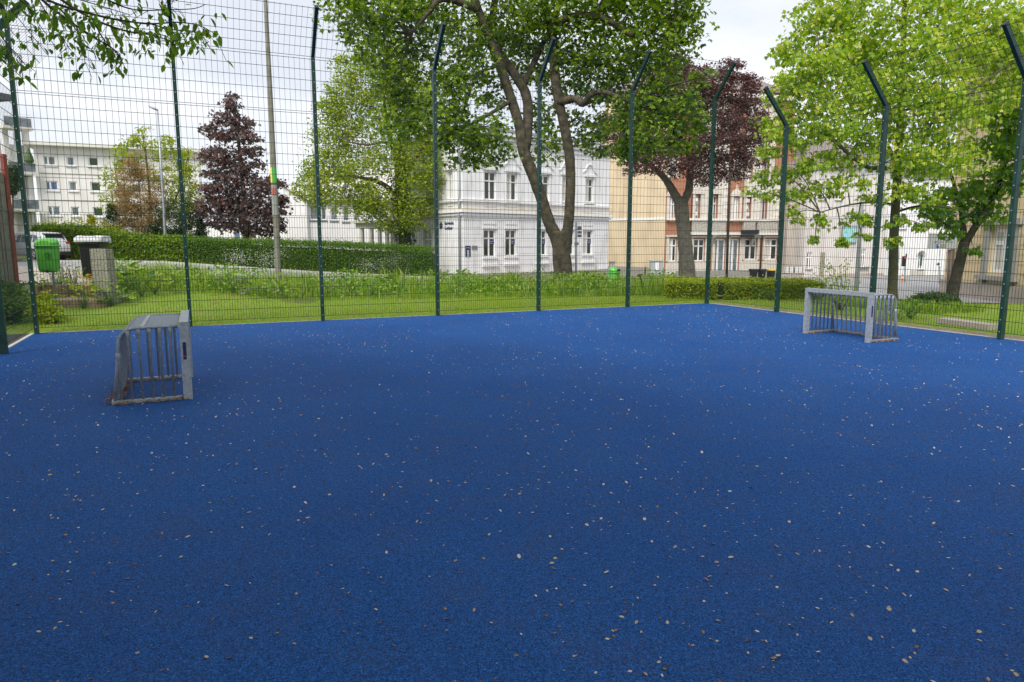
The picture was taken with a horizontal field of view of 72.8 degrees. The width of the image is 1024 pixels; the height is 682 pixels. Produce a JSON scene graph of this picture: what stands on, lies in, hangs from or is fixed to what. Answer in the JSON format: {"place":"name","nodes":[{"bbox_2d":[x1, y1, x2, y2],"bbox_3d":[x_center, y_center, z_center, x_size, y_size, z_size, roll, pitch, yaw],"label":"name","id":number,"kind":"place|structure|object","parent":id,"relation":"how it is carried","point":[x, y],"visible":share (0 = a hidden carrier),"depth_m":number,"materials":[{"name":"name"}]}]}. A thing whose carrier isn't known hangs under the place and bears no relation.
{"place":"outdoors","nodes":[
{"label":"outdoors","id":0,"kind":"place"},
{"bbox_2d":[18,269,124,282],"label":"driveway","id":1,"kind":"structure","parent":0,"point":[56,276],"depth_m":23.02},
{"bbox_2d":[283,169,395,250],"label":"house","id":2,"kind":"structure","parent":0,"point":[310,216],"depth_m":59.33,"materials":[{"name":"white paint"}]},
{"bbox_2d":[6,285,709,333],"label":"lawn","id":3,"kind":"structure","parent":0,"point":[199,314],"depth_m":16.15,"materials":[{"name":"green plant"}]},
{"bbox_2d":[1,276,36,324],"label":"undergrowth shrub","id":4,"kind":"object","parent":3,"relation":"on","point":[8,300],"visible":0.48,"depth_m":13.71,"materials":[{"name":"green plant"}]},
{"bbox_2d":[23,289,66,324],"bbox_3d":[-9.237,-0.659,13.786,0.741,0.715,1.020,-5,10,-32],"label":"undergrowth shrub","id":5,"kind":"object","parent":3,"relation":"on","point":[48,307],"visible":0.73,"depth_m":13.63,"materials":[{"name":"green plant"}]},
{"bbox_2d":[33,238,60,298],"bbox_3d":[-10.942,-1.586,16.461,0.528,1.685,0.420,-2,8,-14],"label":"litter bin","id":6,"kind":"object","parent":3,"relation":"on","point":[52,256],"visible":0.78,"depth_m":16.26,"materials":[{"name":"green plastic"}]},
{"bbox_2d":[27,271,69,286],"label":"weed plant","id":7,"kind":"object","parent":3,"relation":"on","point":[62,279],"visible":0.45,"depth_m":17.09,"materials":[{"name":"green plant"}]},
{"bbox_2d":[39,263,78,284],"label":"weed plant","id":8,"kind":"object","parent":3,"relation":"on","point":[62,270],"visible":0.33,"depth_m":17.55,"materials":[{"name":"green plant"}]},
{"bbox_2d":[35,282,120,296],"bbox_3d":[-11.019,-1.299,17.644,1.541,0.320,1.300,0,8,0],"label":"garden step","id":9,"kind":"object","parent":3,"relation":"on","point":[58,287],"visible":0.14,"depth_m":17.00,"materials":[{"name":"stone"}]},
{"bbox_2d":[59,281,102,308],"bbox_3d":[-9.650,-1.038,15.607,0.811,0.649,1.028,0,8,0],"label":"weed plant","id":10,"kind":"object","parent":3,"relation":"on","point":[71,287],"visible":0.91,"depth_m":15.62,"materials":[{"name":"green plant"}]},
{"bbox_2d":[39,297,127,307],"bbox_3d":[-10.007,-0.883,16.366,1.536,0.260,1.250,0,8,0],"label":"garden step","id":11,"kind":"object","parent":3,"relation":"on","point":[70,300],"visible":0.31,"depth_m":15.74,"materials":[{"name":"stone"}]},
{"bbox_2d":[89,249,120,304],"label":"concrete pillar","id":12,"kind":"structure","parent":3,"relation":"on","point":[102,264],"depth_m":15.96,"materials":[{"name":"beige concrete"}]},
{"bbox_2d":[91,279,135,305],"bbox_3d":[-9.174,-1.101,15.895,0.968,0.637,0.958,0,8,0],"label":"weed plant","id":13,"kind":"object","parent":3,"relation":"on","point":[110,297],"visible":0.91,"depth_m":15.88,"materials":[{"name":"green plant"}]},
{"bbox_2d":[115,261,148,293],"bbox_3d":[-9.661,-1.592,17.417,0.939,0.840,0.961,-7,11,-42],"label":"weed plant","id":14,"kind":"object","parent":3,"relation":"on","point":[124,277],"visible":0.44,"depth_m":17.39,"materials":[{"name":"green plant"}]},
{"bbox_2d":[118,270,155,296],"bbox_3d":[-9.177,-1.405,16.983,0.881,0.695,0.834,-4,9,-25],"label":"weed plant","id":15,"kind":"object","parent":3,"relation":"on","point":[134,281],"visible":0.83,"depth_m":16.94,"materials":[{"name":"green plant"}]},
{"bbox_2d":[130,268,173,293],"bbox_3d":[-8.900,-1.497,17.405,0.921,0.672,0.831,5,9,29],"label":"weed plant","id":16,"kind":"object","parent":3,"relation":"on","point":[156,288],"visible":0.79,"depth_m":17.36,"materials":[{"name":"green plant"}]},
{"bbox_2d":[212,269,253,292],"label":"weed plant","id":17,"kind":"object","parent":3,"relation":"on","point":[243,281],"visible":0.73,"depth_m":18.62,"materials":[{"name":"green plant"}]},
{"bbox_2d":[337,276,366,294],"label":"weed plant","id":18,"kind":"object","parent":3,"relation":"on","point":[350,282],"visible":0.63,"depth_m":19.98,"materials":[{"name":"green plant"}]},
{"bbox_2d":[356,276,389,295],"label":"weed plant","id":19,"kind":"object","parent":3,"relation":"on","point":[381,280],"visible":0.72,"depth_m":20.32,"materials":[{"name":"green plant"}]},
{"bbox_2d":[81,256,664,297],"bbox_3d":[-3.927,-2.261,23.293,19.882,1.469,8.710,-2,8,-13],"label":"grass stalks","id":20,"kind":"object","parent":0,"point":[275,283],"depth_m":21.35,"materials":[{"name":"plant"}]},
{"bbox_2d":[74,255,683,299],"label":"tall grass","id":21,"kind":"structure","parent":0,"point":[514,293],"depth_m":20.82,"materials":[{"name":"green plant"}]},
{"bbox_2d":[73,236,111,277],"bbox_3d":[-11.042,-2.216,18.368,0.816,1.127,0.752,-1,8,-8],"label":"wheelie bin","id":22,"kind":"object","parent":21,"relation":"on","point":[94,243],"visible":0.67,"depth_m":18.05,"materials":[{"name":"black paint"}]},
{"bbox_2d":[18,261,999,302],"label":"road","id":23,"kind":"structure","parent":0,"point":[880,282],"depth_m":37.30,"materials":[{"name":"grey asphalt"}]},
{"bbox_2d":[17,259,704,279],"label":"kerb","id":24,"kind":"structure","parent":23,"relation":"on","point":[288,270],"depth_m":40.99,"materials":[{"name":"grey concrete"}]},
{"bbox_2d":[574,222,581,272],"bbox_3d":[3.109,-3.949,32.761,0.330,3.299,0.180,0,8,0],"label":"sign pole","id":25,"kind":"object","parent":23,"relation":"on","point":[577,233],"visible":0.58,"depth_m":32.59,"materials":[{"name":"grey metal"}]},
{"bbox_2d":[725,81,733,276],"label":"brown mast","id":26,"kind":"object","parent":23,"relation":"on","point":[728,224],"visible":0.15,"depth_m":41.36,"materials":[{"name":"brown"}]},
{"bbox_2d":[0,303,1023,681],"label":"court surface","id":27,"kind":"object","parent":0,"point":[342,535],"visible":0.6,"depth_m":4.37,"materials":[{"name":"blue rubber"}]},
{"bbox_2d":[112,310,192,404],"bbox_3d":[-3.950,0.138,7.663,0.743,0.810,1.350,-4,9,-24],"label":"mini goal","id":28,"kind":"object","parent":27,"relation":"on","point":[158,323],"visible":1,"depth_m":7.19,"materials":[{"name":"grey metal"}]},
{"bbox_2d":[0,328,1023,681],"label":"fallen leaves","id":29,"kind":"object","parent":27,"relation":"on","point":[508,494],"visible":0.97,"depth_m":4.31,"materials":[{"name":"brown plant"}]},
{"bbox_2d":[2,308,1023,681],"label":"fallen petals","id":30,"kind":"object","parent":27,"relation":"on","point":[536,506],"visible":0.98,"depth_m":4.49,"materials":[{"name":"white plant"}]},
{"bbox_2d":[33,305,993,405],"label":"leaf litter","id":31,"kind":"object","parent":27,"relation":"on","point":[125,393],"visible":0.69,"depth_m":7.87,"materials":[{"name":"brown plant"}]},
{"bbox_2d":[803,288,897,342],"bbox_3d":[5.835,-0.479,11.966,0.743,0.810,1.350,-4,9,-24],"label":"mini goal","id":32,"kind":"object","parent":27,"relation":"on","point":[870,326],"visible":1,"depth_m":11.89,"materials":[{"name":"grey metal"}]},
{"bbox_2d":[0,0,1023,227],"label":"sky","id":33,"kind":"structure","parent":0,"point":[748,29],"materials":[{"name":"white"}]},
{"bbox_2d":[17,256,1019,340],"bbox_3d":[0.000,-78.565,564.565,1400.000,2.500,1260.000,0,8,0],"label":"ground","id":34,"kind":"structure","parent":0,"point":[298,301],"depth_m":22.27,"materials":[{"name":"soil"}]},
{"bbox_2d":[0,154,19,298],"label":"shed","id":35,"kind":"structure","parent":34,"relation":"on","point":[7,191],"depth_m":14.88,"materials":[{"name":"red metal"}]},
{"bbox_2d":[8,164,19,222],"bbox_3d":[-21.059,-5.911,29.476,0.746,3.207,0.796,5,10,31],"label":"flowering tree","id":36,"kind":"object","parent":34,"relation":"on","point":[13,180],"visible":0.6,"depth_m":29.27,"materials":[{"name":"green plant"}]},
{"bbox_2d":[0,0,54,354],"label":"ball fence","id":37,"kind":"object","parent":34,"relation":"on","point":[4,342],"visible":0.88,"depth_m":11.10,"materials":[{"name":"green metal"}]},
{"bbox_2d":[40,213,122,232],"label":"golden shrub","id":38,"kind":"object","parent":34,"relation":"on","point":[92,219],"visible":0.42,"depth_m":48.15,"materials":[{"name":"green plant"}]},
{"bbox_2d":[0,112,204,233],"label":"apartment block","id":39,"kind":"structure","parent":34,"relation":"on","point":[64,176],"depth_m":60.56,"materials":[{"name":"white paint"}]},
{"bbox_2d":[43,156,56,166],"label":"window","id":40,"kind":"structure","parent":39,"relation":"in","point":[48,159],"depth_m":59.90,"materials":[{"name":"white"}]},
{"bbox_2d":[45,181,59,191],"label":"window","id":41,"kind":"structure","parent":39,"relation":"in","point":[49,185],"depth_m":60.20,"materials":[{"name":"white"}]},
{"bbox_2d":[47,206,60,216],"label":"window","id":42,"kind":"structure","parent":39,"relation":"in","point":[52,209],"depth_m":60.48,"materials":[{"name":"white"}]},
{"bbox_2d":[89,182,102,192],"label":"window","id":43,"kind":"structure","parent":39,"relation":"in","point":[94,187],"depth_m":61.47,"materials":[{"name":"white"}]},
{"bbox_2d":[30,221,192,261],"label":"hornbeam hedge","id":44,"kind":"object","parent":34,"relation":"on","point":[165,252],"visible":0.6,"depth_m":45.56,"materials":[{"name":"green plant"}]},
{"bbox_2d":[101,202,125,229],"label":"conifer shrub","id":45,"kind":"object","parent":34,"relation":"on","point":[112,219],"visible":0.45,"depth_m":48.96,"materials":[{"name":"green plant"}]},
{"bbox_2d":[0,0,233,89],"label":"hornbeam tree","id":46,"kind":"object","parent":34,"relation":"on","point":[97,23],"visible":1,"depth_m":4.69,"materials":[{"name":"green plant"}]},
{"bbox_2d":[104,150,172,233],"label":"flowering shrub","id":47,"kind":"object","parent":34,"relation":"on","point":[127,206],"visible":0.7,"depth_m":49.19,"materials":[{"name":"brown plant"}]},
{"bbox_2d":[96,126,204,228],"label":"young tree","id":48,"kind":"object","parent":34,"relation":"on","point":[186,167],"visible":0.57,"depth_m":50.49,"materials":[{"name":"green plant"}]},
{"bbox_2d":[148,105,166,234],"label":"street lamp","id":49,"kind":"object","parent":34,"relation":"on","point":[162,184],"visible":0.76,"depth_m":46.84,"materials":[{"name":"grey metal"}]},
{"bbox_2d":[143,191,207,236],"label":"evergreen shrub","id":50,"kind":"object","parent":34,"relation":"on","point":[177,214],"visible":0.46,"depth_m":48.78,"materials":[{"name":"green plant"}]},
{"bbox_2d":[193,217,209,238],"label":"conifer shrub","id":51,"kind":"object","parent":34,"relation":"on","point":[201,227],"visible":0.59,"depth_m":49.12,"materials":[{"name":"green plant"}]},
{"bbox_2d":[193,228,284,246],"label":"house annex","id":52,"kind":"object","parent":34,"relation":"on","point":[210,233],"visible":0.11,"depth_m":62.34,"materials":[{"name":"white paint"}]},
{"bbox_2d":[189,91,293,238],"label":"purple maple","id":53,"kind":"object","parent":34,"relation":"on","point":[265,209],"visible":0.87,"depth_m":48.40,"materials":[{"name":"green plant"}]},
{"bbox_2d":[264,0,281,279],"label":"timber pole","id":54,"kind":"object","parent":34,"relation":"on","point":[273,176],"visible":0.82,"depth_m":22.30,"materials":[{"name":"grey wood"}]},
{"bbox_2d":[181,235,434,275],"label":"privet hedge","id":55,"kind":"object","parent":34,"relation":"on","point":[294,250],"visible":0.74,"depth_m":43.79,"materials":[{"name":"green plant"}]},
{"bbox_2d":[288,45,445,251],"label":"linden tree","id":56,"kind":"object","parent":34,"relation":"on","point":[346,171],"visible":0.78,"depth_m":44.67,"materials":[{"name":"green plant"}]},
{"bbox_2d":[0,0,736,333],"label":"ball fence","id":57,"kind":"object","parent":34,"relation":"on","point":[434,170],"visible":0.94,"depth_m":14.35,"materials":[{"name":"metal"}]},
{"bbox_2d":[350,220,398,251],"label":"porch","id":58,"kind":"object","parent":34,"relation":"on","point":[365,226],"visible":0.16,"depth_m":51.85,"materials":[{"name":"white paint"}]},
{"bbox_2d":[405,126,613,276],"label":"villa","id":59,"kind":"object","parent":34,"relation":"on","point":[478,236],"visible":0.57,"depth_m":46.33,"materials":[{"name":"white paint"}]},
{"bbox_2d":[425,230,431,252],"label":"window","id":60,"kind":"structure","parent":59,"relation":"in","point":[428,239],"depth_m":47.50,"materials":[{"name":"white glass"}]},
{"bbox_2d":[444,156,453,205],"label":"window","id":61,"kind":"structure","parent":59,"relation":"in","point":[451,174],"depth_m":44.42,"materials":[{"name":"white"}]},
{"bbox_2d":[480,154,499,206],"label":"window","id":62,"kind":"structure","parent":59,"relation":"in","point":[488,177],"depth_m":44.57,"materials":[{"name":"white glass"}]},
{"bbox_2d":[482,223,498,266],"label":"window","id":63,"kind":"structure","parent":59,"relation":"in","point":[488,234],"depth_m":44.98,"materials":[{"name":"white glass"}]},
{"bbox_2d":[504,223,519,265],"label":"window","id":64,"kind":"structure","parent":59,"relation":"in","point":[506,223],"depth_m":46.22,"materials":[{"name":"white"}]},
{"bbox_2d":[503,156,521,206],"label":"window","id":65,"kind":"structure","parent":59,"relation":"in","point":[506,170],"depth_m":45.75,"materials":[{"name":"white"}]},
{"bbox_2d":[536,224,549,263],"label":"window","id":66,"kind":"structure","parent":59,"relation":"in","point":[544,233],"depth_m":48.22,"materials":[{"name":"white glass"}]},
{"bbox_2d":[536,158,553,203],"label":"window","id":67,"kind":"structure","parent":59,"relation":"in","point":[544,179],"depth_m":47.76,"materials":[{"name":"white"}]},
{"bbox_2d":[559,161,575,207],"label":"window","id":68,"kind":"structure","parent":59,"relation":"in","point":[563,179],"depth_m":48.81,"materials":[{"name":"white"}]},
{"bbox_2d":[581,225,594,262],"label":"window","id":69,"kind":"structure","parent":59,"relation":"in","point":[585,233],"depth_m":51.04,"materials":[{"name":"white glass"}]},
{"bbox_2d":[582,164,596,212],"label":"window","id":70,"kind":"structure","parent":59,"relation":"in","point":[587,198],"depth_m":50.57,"materials":[{"name":"white"}]},
{"bbox_2d":[310,0,719,284],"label":"maple tree","id":71,"kind":"object","parent":34,"relation":"on","point":[677,22],"visible":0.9,"depth_m":24.04,"materials":[{"name":"green plant"}]},
{"bbox_2d":[8,303,1023,347],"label":"court edging","id":72,"kind":"object","parent":34,"relation":"on","point":[18,341],"visible":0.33,"depth_m":13.90,"materials":[{"name":"grey concrete"}]},
{"bbox_2d":[477,269,601,277],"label":"garden wall","id":73,"kind":"structure","parent":34,"relation":"on","point":[532,273],"depth_m":44.97,"materials":[{"name":"grey stone"}]},
{"bbox_2d":[608,267,620,285],"bbox_3d":[3.504,-2.047,23.962,0.420,1.007,0.528,4,9,28],"label":"litter bin","id":74,"kind":"object","parent":34,"relation":"on","point":[616,270],"visible":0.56,"depth_m":23.73,"materials":[{"name":"green plastic"}]},
{"bbox_2d":[649,260,663,277],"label":"utility cabinet","id":75,"kind":"object","parent":34,"relation":"on","point":[653,266],"visible":0.55,"depth_m":49.75,"materials":[{"name":"grey"}]},
{"bbox_2d":[588,50,776,277],"bbox_3d":[8.416,-8.636,34.978,8.985,12.139,5.807,4,9,26],"label":"copper beech","id":76,"kind":"object","parent":34,"relation":"on","point":[749,85],"visible":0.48,"depth_m":34.12,"materials":[{"name":"purple plant"}]},
{"bbox_2d":[604,64,797,276],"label":"tenement","id":77,"kind":"structure","parent":34,"relation":"on","point":[619,211],"depth_m":64.85,"materials":[{"name":"beige paint"}]},
{"bbox_2d":[666,192,674,217],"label":"window","id":78,"kind":"structure","parent":77,"relation":"in","point":[670,204],"depth_m":63.12,"materials":[{"name":"white"}]},
{"bbox_2d":[665,235,678,275],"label":"window","id":79,"kind":"structure","parent":77,"relation":"in","point":[671,255],"depth_m":63.75,"materials":[{"name":"white"}]},
{"bbox_2d":[692,184,704,217],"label":"window","id":80,"kind":"structure","parent":77,"relation":"in","point":[697,190],"depth_m":63.45,"materials":[{"name":"white"}]},
{"bbox_2d":[692,236,706,270],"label":"window","id":81,"kind":"structure","parent":77,"relation":"in","point":[699,255],"depth_m":64.50,"materials":[{"name":"white"}]},
{"bbox_2d":[712,183,721,217],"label":"window","id":82,"kind":"structure","parent":77,"relation":"in","point":[715,191],"depth_m":64.09,"materials":[{"name":"white"}]},
{"bbox_2d":[711,236,726,269],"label":"door","id":83,"kind":"structure","parent":77,"relation":"in","point":[714,247],"depth_m":65.15,"materials":[{"name":"white"}]},
{"bbox_2d":[728,236,742,269],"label":"door","id":84,"kind":"structure","parent":77,"relation":"in","point":[733,257],"depth_m":65.55,"materials":[{"name":"white"}]},
{"bbox_2d":[730,184,741,218],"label":"window","id":85,"kind":"structure","parent":77,"relation":"in","point":[733,208],"depth_m":64.76,"materials":[{"name":"white"}]},
{"bbox_2d":[743,187,753,218],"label":"window","id":86,"kind":"structure","parent":77,"relation":"in","point":[745,197],"depth_m":64.88,"materials":[{"name":"white"}]},
{"bbox_2d":[741,236,760,269],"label":"window","id":87,"kind":"structure","parent":77,"relation":"in","point":[747,241],"depth_m":65.90,"materials":[{"name":"white"}]},
{"bbox_2d":[758,185,770,218],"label":"window","id":88,"kind":"structure","parent":77,"relation":"in","point":[760,205],"depth_m":65.42,"materials":[{"name":"white"}]},
{"bbox_2d":[761,236,777,268],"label":"window","id":89,"kind":"structure","parent":77,"relation":"in","point":[765,244],"depth_m":66.45,"materials":[{"name":"white glass"}]},
{"bbox_2d":[664,275,826,299],"bbox_3d":[6.820,-1.589,20.749,4.930,0.785,1.926,-1,8,-5],"label":"hedge","id":90,"kind":"object","parent":34,"relation":"on","point":[685,288],"visible":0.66,"depth_m":20.11,"materials":[{"name":"green plant"}]},
{"bbox_2d":[782,161,797,271],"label":"house","id":91,"kind":"structure","parent":34,"relation":"on","point":[791,233],"depth_m":65.38,"materials":[{"name":"white paint"}]},
{"bbox_2d":[793,141,891,276],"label":"house","id":92,"kind":"structure","parent":34,"relation":"on","point":[838,232],"depth_m":64.37,"materials":[{"name":"white paint"}]},
{"bbox_2d":[693,19,1023,339],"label":"ball fence","id":93,"kind":"object","parent":34,"relation":"on","point":[1019,60],"visible":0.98,"depth_m":13.40,"materials":[{"name":"green metal"}]},
{"bbox_2d":[854,165,876,296],"bbox_3d":[12.047,-3.443,23.752,0.487,5.074,0.320,0,8,0],"label":"street lamp","id":94,"kind":"object","parent":34,"relation":"on","point":[858,254],"visible":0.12,"depth_m":23.75,"materials":[{"name":"grey metal"}]},
{"bbox_2d":[872,151,952,275],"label":"house","id":95,"kind":"structure","parent":34,"relation":"on","point":[911,214],"depth_m":70.25,"materials":[{"name":"white paint"}]},
{"bbox_2d":[928,232,956,290],"bbox_3d":[15.898,-2.614,25.863,1.066,2.821,0.225,0,8,0],"label":"parking sign","id":96,"kind":"object","parent":34,"relation":"on","point":[944,245],"visible":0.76,"depth_m":25.64,"materials":[{"name":"grey metal"}]},
{"bbox_2d":[939,21,1023,303],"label":"house","id":97,"kind":"structure","parent":34,"relation":"on","point":[995,254],"depth_m":25.39,"materials":[{"name":"white paint"}]},
{"bbox_2d":[974,218,1023,285],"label":"window","id":98,"kind":"structure","parent":97,"relation":"in","point":[999,245],"depth_m":25.10,"materials":[{"name":"white"}]},
{"bbox_2d":[709,295,1023,338],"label":"lawn","id":99,"kind":"structure","parent":0,"point":[989,316],"depth_m":15.66,"materials":[{"name":"green plant"}]},
{"bbox_2d":[807,254,860,309],"bbox_3d":[7.753,-1.392,16.518,1.277,1.311,1.025,-7,11,-40],"label":"sparse shrub","id":100,"kind":"object","parent":99,"relation":"on","point":[836,280],"visible":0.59,"depth_m":16.50,"materials":[{"name":"green plant"}]},
{"bbox_2d":[716,303,1023,339],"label":"curb","id":101,"kind":"structure","parent":99,"relation":"on","point":[961,331],"depth_m":13.46,"materials":[{"name":"grey concrete"}]},
{"bbox_2d":[739,0,1023,298],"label":"maple tree","id":102,"kind":"object","parent":99,"relation":"on","point":[842,48],"visible":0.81,"depth_m":16.81,"materials":[{"name":"green plant"}]},
{"bbox_2d":[827,295,986,313],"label":"tall grass","id":103,"kind":"structure","parent":99,"relation":"on","point":[966,309],"depth_m":16.56,"materials":[{"name":"green plant"}]},
{"bbox_2d":[894,297,931,318],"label":"weed plant","id":104,"kind":"object","parent":99,"relation":"on","point":[911,310],"visible":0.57,"depth_m":14.82,"materials":[{"name":"green plant"}]},
{"bbox_2d":[906,290,961,303],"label":"dome shrub","id":105,"kind":"object","parent":99,"relation":"on","point":[942,298],"visible":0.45,"depth_m":17.65,"materials":[{"name":"green plant"}]},
{"bbox_2d":[936,318,997,329],"bbox_3d":[8.877,-0.339,13.539,0.320,0.107,1.143,-2,8,-15],"label":"stone edging","id":106,"kind":"object","parent":99,"relation":"on","point":[986,325],"visible":0.86,"depth_m":13.37,"materials":[{"name":"white stone"}]},
{"bbox_2d":[912,84,1023,297],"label":"leaning tree","id":107,"kind":"object","parent":99,"relation":"on","point":[985,205],"visible":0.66,"depth_m":20.00,"materials":[{"name":"green plant"}]},
{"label":"pavement","id":108,"kind":"structure","parent":0,"visible":0},
{"bbox_2d":[15,232,70,259],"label":"parked car","id":109,"kind":"object","parent":108,"relation":"on","point":[65,243],"visible":0.34,"depth_m":42.04,"materials":[{"name":"white metal"}]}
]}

